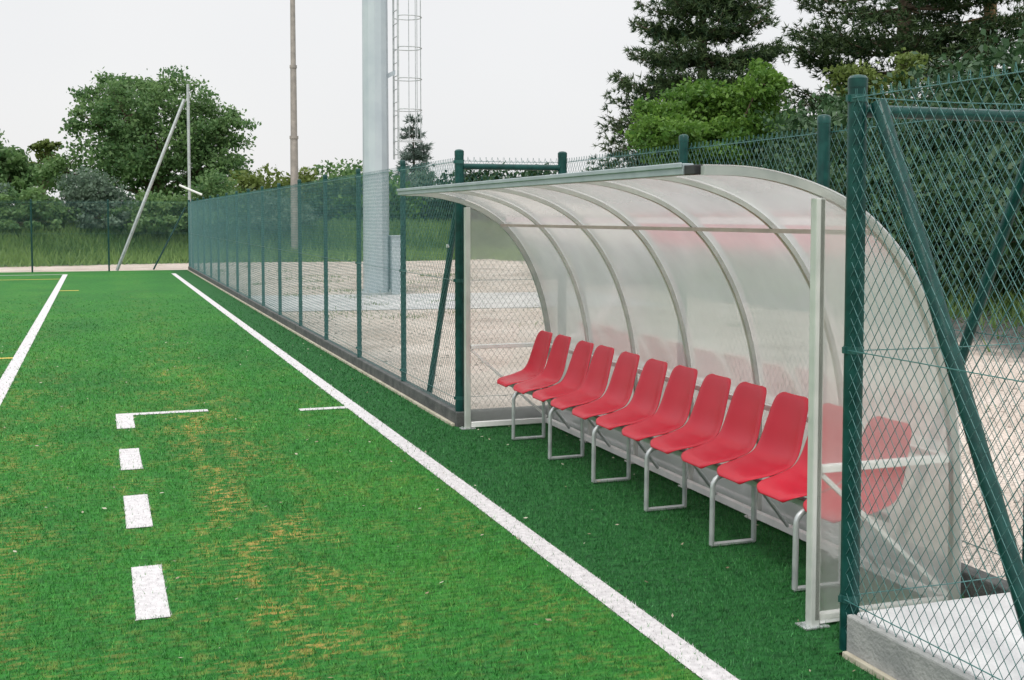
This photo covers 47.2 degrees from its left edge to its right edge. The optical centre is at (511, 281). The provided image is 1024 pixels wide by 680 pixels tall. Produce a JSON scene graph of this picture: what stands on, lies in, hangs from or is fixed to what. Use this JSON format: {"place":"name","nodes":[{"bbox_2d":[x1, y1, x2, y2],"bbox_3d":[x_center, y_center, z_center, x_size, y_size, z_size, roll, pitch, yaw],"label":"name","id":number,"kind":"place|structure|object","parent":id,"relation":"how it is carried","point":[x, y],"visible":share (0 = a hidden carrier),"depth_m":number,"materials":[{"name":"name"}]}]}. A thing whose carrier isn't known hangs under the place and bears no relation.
{"place":"outdoors","nodes":[
{"label":"outdoors","id":0,"kind":"place"},
{"bbox_2d":[251,292,540,310],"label":"path","id":1,"kind":"structure","parent":0,"point":[497,301],"depth_m":23.20,"materials":[{"name":"concrete"}]},
{"bbox_2d":[0,0,1022,205],"label":"sky","id":2,"kind":"structure","parent":0,"point":[512,79],"materials":[{"name":"white"}]},
{"bbox_2d":[0,229,1023,656],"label":"ground","id":3,"kind":"structure","parent":0,"point":[488,325],"depth_m":14.91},
{"bbox_2d":[0,182,15,205],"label":"shrub","id":4,"kind":"object","parent":3,"relation":"on","point":[2,187],"visible":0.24,"depth_m":44.14,"materials":[{"name":"green plant"}]},
{"bbox_2d":[0,131,42,193],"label":"broadleaf tree","id":5,"kind":"object","parent":3,"relation":"on","point":[15,170],"visible":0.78,"depth_m":52.05,"materials":[{"name":"green plant"}]},
{"bbox_2d":[0,182,87,230],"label":"shrub","id":6,"kind":"object","parent":3,"relation":"on","point":[22,196],"visible":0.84,"depth_m":43.64,"materials":[{"name":"green plant"}]},
{"bbox_2d":[25,139,67,194],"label":"slender tree","id":7,"kind":"object","parent":3,"relation":"on","point":[47,146],"visible":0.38,"depth_m":55.75,"materials":[{"name":"green plant"}]},
{"bbox_2d":[40,166,138,228],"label":"shrub","id":8,"kind":"object","parent":3,"relation":"on","point":[80,185],"visible":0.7,"depth_m":45.01,"materials":[{"name":"green plant"}]},
{"bbox_2d":[27,65,261,197],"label":"broadleaf tree","id":9,"kind":"object","parent":3,"relation":"on","point":[130,146],"visible":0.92,"depth_m":53.57,"materials":[{"name":"green plant"}]},
{"bbox_2d":[92,188,196,233],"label":"shrub","id":10,"kind":"object","parent":3,"relation":"on","point":[154,197],"visible":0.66,"depth_m":45.09,"materials":[{"name":"green plant"}]},
{"bbox_2d":[116,84,201,270],"bbox_3d":[-10.950,-3.208,36.304,2.622,5.820,0.165,-1,3,-18],"label":"net pole","id":11,"kind":"object","parent":3,"relation":"on","point":[189,189],"visible":0.87,"depth_m":36.35,"materials":[{"name":"grey metal"}]},
{"bbox_2d":[161,166,255,232],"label":"shrub","id":12,"kind":"object","parent":3,"relation":"on","point":[213,188],"visible":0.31,"depth_m":46.19,"materials":[{"name":"green plant"}]},
{"bbox_2d":[226,163,310,213],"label":"shrub","id":13,"kind":"object","parent":3,"relation":"on","point":[257,182],"visible":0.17,"depth_m":50.79,"materials":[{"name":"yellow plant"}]},
{"bbox_2d":[219,188,321,231],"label":"shrub","id":14,"kind":"object","parent":3,"relation":"on","point":[285,211],"visible":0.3,"depth_m":46.92,"materials":[{"name":"green plant"}]},
{"bbox_2d":[290,0,297,252],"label":"stepped pole","id":15,"kind":"object","parent":3,"relation":"on","point":[293,138],"visible":0.88,"depth_m":45.02,"materials":[{"name":"grey metal"}]},
{"bbox_2d":[265,164,339,218],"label":"shrub","id":16,"kind":"object","parent":3,"relation":"on","point":[306,176],"visible":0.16,"depth_m":51.81,"materials":[{"name":"green plant"}]},
{"bbox_2d":[187,269,454,425],"bbox_3d":[-5.257,0.397,22.809,0.028,0.042,28.790,-1,3,-19],"label":"edging strip","id":17,"kind":"object","parent":3,"relation":"on","point":[430,411],"visible":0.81,"depth_m":12.69,"materials":[{"name":"beige concrete"}]},
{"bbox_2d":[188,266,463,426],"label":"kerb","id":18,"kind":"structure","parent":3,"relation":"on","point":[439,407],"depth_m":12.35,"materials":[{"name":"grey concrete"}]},
{"bbox_2d":[188,149,464,411],"bbox_3d":[-5.186,-0.691,22.785,0.134,2.178,28.844,-1,3,-19],"label":"chain link fence","id":19,"kind":"object","parent":3,"relation":"on","point":[456,236],"visible":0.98,"depth_m":13.19,"materials":[{"name":"green metal"}]},
{"bbox_2d":[302,158,362,221],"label":"shrub","id":20,"kind":"object","parent":3,"relation":"on","point":[349,171],"visible":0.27,"depth_m":51.97,"materials":[{"name":"green plant"}]},
{"bbox_2d":[330,169,432,222],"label":"shrub","id":21,"kind":"object","parent":3,"relation":"on","point":[390,208],"visible":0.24,"depth_m":51.76,"materials":[{"name":"green plant"}]},
{"bbox_2d":[361,0,421,294],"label":"floodlight mast","id":22,"kind":"object","parent":3,"relation":"on","point":[376,75],"visible":0.8,"depth_m":25.06,"materials":[{"name":"metal"}]},
{"bbox_2d":[392,112,435,181],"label":"blue conifer","id":23,"kind":"object","parent":3,"relation":"on","point":[418,153],"visible":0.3,"depth_m":59.66,"materials":[{"name":"green plant"}]},
{"bbox_2d":[389,169,452,221],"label":"shrub","id":24,"kind":"object","parent":3,"relation":"on","point":[420,177],"visible":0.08,"depth_m":52.84,"materials":[{"name":"green plant"}]},
{"bbox_2d":[411,169,488,221],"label":"shrub","id":25,"kind":"object","parent":3,"relation":"on","point":[466,179],"visible":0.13,"depth_m":52.78,"materials":[{"name":"green plant"}]},
{"bbox_2d":[447,163,514,221],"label":"shrub","id":26,"kind":"object","parent":3,"relation":"on","point":[487,174],"visible":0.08,"depth_m":53.52,"materials":[{"name":"green plant"}]},
{"bbox_2d":[0,270,964,679],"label":"turf","id":27,"kind":"structure","parent":3,"relation":"on","point":[116,290],"depth_m":6.16,"materials":[{"name":"green plant"}]},
{"bbox_2d":[0,274,67,404],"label":"pitch line","id":28,"kind":"object","parent":27,"relation":"on","point":[10,371],"visible":1,"depth_m":14.98,"materials":[{"name":"white paint"}]},
{"bbox_2d":[0,279,78,358],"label":"yellow line","id":29,"kind":"object","parent":27,"relation":"on","point":[38,279],"visible":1,"depth_m":26.25,"materials":[{"name":"paint"}]},
{"bbox_2d":[0,199,187,271],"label":"chain link fence","id":30,"kind":"object","parent":27,"relation":"on","point":[107,234],"visible":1,"depth_m":35.38,"materials":[{"name":"green metal"}]},
{"bbox_2d":[115,406,346,620],"bbox_3d":[-1.302,1.262,6.917,1.912,0.020,6.821,-1,3,-19],"label":"dash marking","id":31,"kind":"object","parent":27,"relation":"on","point":[152,598],"visible":1,"depth_m":6.22,"materials":[{"name":"white paint"}]},
{"bbox_2d":[171,273,738,679],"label":"touchline","id":32,"kind":"object","parent":27,"relation":"on","point":[641,618],"visible":0.99,"depth_m":5.85,"materials":[{"name":"white paint"}]},
{"bbox_2d":[397,163,961,630],"bbox_3d":[0.511,0.340,6.912,1.264,1.860,4.760,-1,3,-19],"label":"dugout shelter","id":33,"kind":"object","parent":27,"relation":"on","point":[735,273],"visible":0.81,"depth_m":6.03,"materials":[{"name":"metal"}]},
{"bbox_2d":[497,330,911,591],"bbox_3d":[0.829,0.875,6.993,0.483,0.781,4.516,-1,3,-19],"label":"bench","id":34,"kind":"object","parent":27,"relation":"on","point":[580,388],"visible":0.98,"depth_m":6.34,"materials":[{"name":"red plastic"}]},
{"bbox_2d":[511,163,557,177],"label":"shrub","id":35,"kind":"object","parent":3,"relation":"on","point":[523,174],"visible":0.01,"depth_m":53.80,"materials":[{"name":"green plant"}]},
{"bbox_2d":[217,265,1010,460],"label":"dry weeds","id":36,"kind":"object","parent":3,"relation":"on","point":[416,301],"visible":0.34,"depth_m":24.16,"materials":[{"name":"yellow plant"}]},
{"bbox_2d":[212,263,1021,514],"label":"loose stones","id":37,"kind":"object","parent":3,"relation":"on","point":[990,417],"visible":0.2,"depth_m":18.13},
{"bbox_2d":[585,0,794,170],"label":"pine tree","id":38,"kind":"object","parent":3,"relation":"on","point":[697,35],"visible":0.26,"depth_m":32.01,"materials":[{"name":"green plant"}]},
{"bbox_2d":[615,58,816,164],"bbox_3d":[4.644,-2.643,28.180,5.376,5.472,3.637,-1,3,-19],"label":"broadleaf tree","id":39,"kind":"object","parent":3,"relation":"on","point":[699,110],"visible":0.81,"depth_m":27.60,"materials":[{"name":"green plant"}]},
{"bbox_2d":[471,405,1009,597],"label":"kerb","id":40,"kind":"structure","parent":3,"relation":"on","point":[504,413],"depth_m":5.15,"materials":[{"name":"grey concrete"}]},
{"bbox_2d":[464,98,1023,594],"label":"bay fence","id":41,"kind":"object","parent":3,"relation":"on","point":[824,132],"visible":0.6,"depth_m":5.15,"materials":[{"name":"green metal"}]},
{"bbox_2d":[744,142,814,167],"bbox_3d":[6.682,-2.314,28.896,4.259,3.464,5.012,-1,3,-19],"label":"evergreen bush","id":42,"kind":"object","parent":3,"relation":"on","point":[760,158],"depth_m":28.71,"materials":[{"name":"green plant"}]},
{"bbox_2d":[738,81,847,177],"bbox_3d":[6.873,-2.395,25.856,4.157,4.076,5.585,-1,3,-19],"label":"evergreen bush","id":43,"kind":"object","parent":3,"relation":"on","point":[790,123],"visible":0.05,"depth_m":25.79,"materials":[{"name":"green plant"}]},
{"bbox_2d":[768,70,957,209],"bbox_3d":[7.267,-2.162,23.366,4.276,4.052,5.777,-1,3,-19],"label":"evergreen bush","id":44,"kind":"object","parent":3,"relation":"on","point":[839,110],"visible":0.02,"depth_m":23.50,"materials":[{"name":"green plant"}]},
{"bbox_2d":[842,651,895,679],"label":"edging strip","id":45,"kind":"object","parent":3,"relation":"on","point":[861,663],"visible":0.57,"depth_m":4.27,"materials":[{"name":"beige concrete"}]},
{"bbox_2d":[820,47,931,129],"bbox_3d":[8.476,-3.101,26.842,2.419,4.534,3.277,-1,3,-19],"label":"broadleaf tree","id":46,"kind":"object","parent":3,"relation":"on","point":[843,73],"visible":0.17,"depth_m":27.12,"materials":[{"name":"green plant"}]},
{"bbox_2d":[774,0,1023,136],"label":"pine tree","id":47,"kind":"object","parent":3,"relation":"on","point":[837,43],"visible":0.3,"depth_m":34.16,"materials":[{"name":"green plant"}]},
{"bbox_2d":[802,49,1019,278],"bbox_3d":[7.526,-2.010,21.283,4.792,4.288,5.606,-1,3,-19],"label":"evergreen bush","id":48,"kind":"object","parent":3,"relation":"on","point":[918,73],"visible":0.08,"depth_m":20.91,"materials":[{"name":"green plant"}]},
{"bbox_2d":[847,614,978,679],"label":"kerb","id":49,"kind":"structure","parent":3,"relation":"on","point":[889,653],"depth_m":4.15,"materials":[{"name":"grey concrete"}]},
{"bbox_2d":[838,62,1023,679],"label":"chain link fence","id":50,"kind":"object","parent":3,"relation":"on","point":[849,600],"visible":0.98,"depth_m":4.08,"materials":[{"name":"green metal"}]},
{"bbox_2d":[843,22,1023,292],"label":"evergreen bush","id":51,"kind":"object","parent":3,"relation":"on","point":[996,57],"visible":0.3,"depth_m":18.96,"materials":[{"name":"green plant"}]},
{"bbox_2d":[857,592,1023,679],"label":"concrete slab","id":52,"kind":"structure","parent":3,"relation":"on","point":[999,636],"depth_m":4.22,"materials":[{"name":"grey concrete"}]},
{"bbox_2d":[857,0,1023,82],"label":"pine tree","id":53,"kind":"object","parent":3,"relation":"on","point":[955,18],"visible":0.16,"depth_m":36.75,"materials":[{"name":"green plant"}]},
{"bbox_2d":[910,23,1023,289],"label":"evergreen bush","id":54,"kind":"object","parent":3,"relation":"on","point":[1001,201],"visible":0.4,"depth_m":17.30,"materials":[{"name":"green plant"}]},
{"bbox_2d":[985,123,1023,238],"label":"evergreen bush","id":55,"kind":"object","parent":3,"relation":"on","point":[1007,192],"visible":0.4,"depth_m":15.99,"materials":[{"name":"green plant"}]},
{"bbox_2d":[0,217,1023,351],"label":"tall grass","id":56,"kind":"structure","parent":0,"point":[137,246],"depth_m":43.78,"materials":[{"name":"green plant"}]}
]}

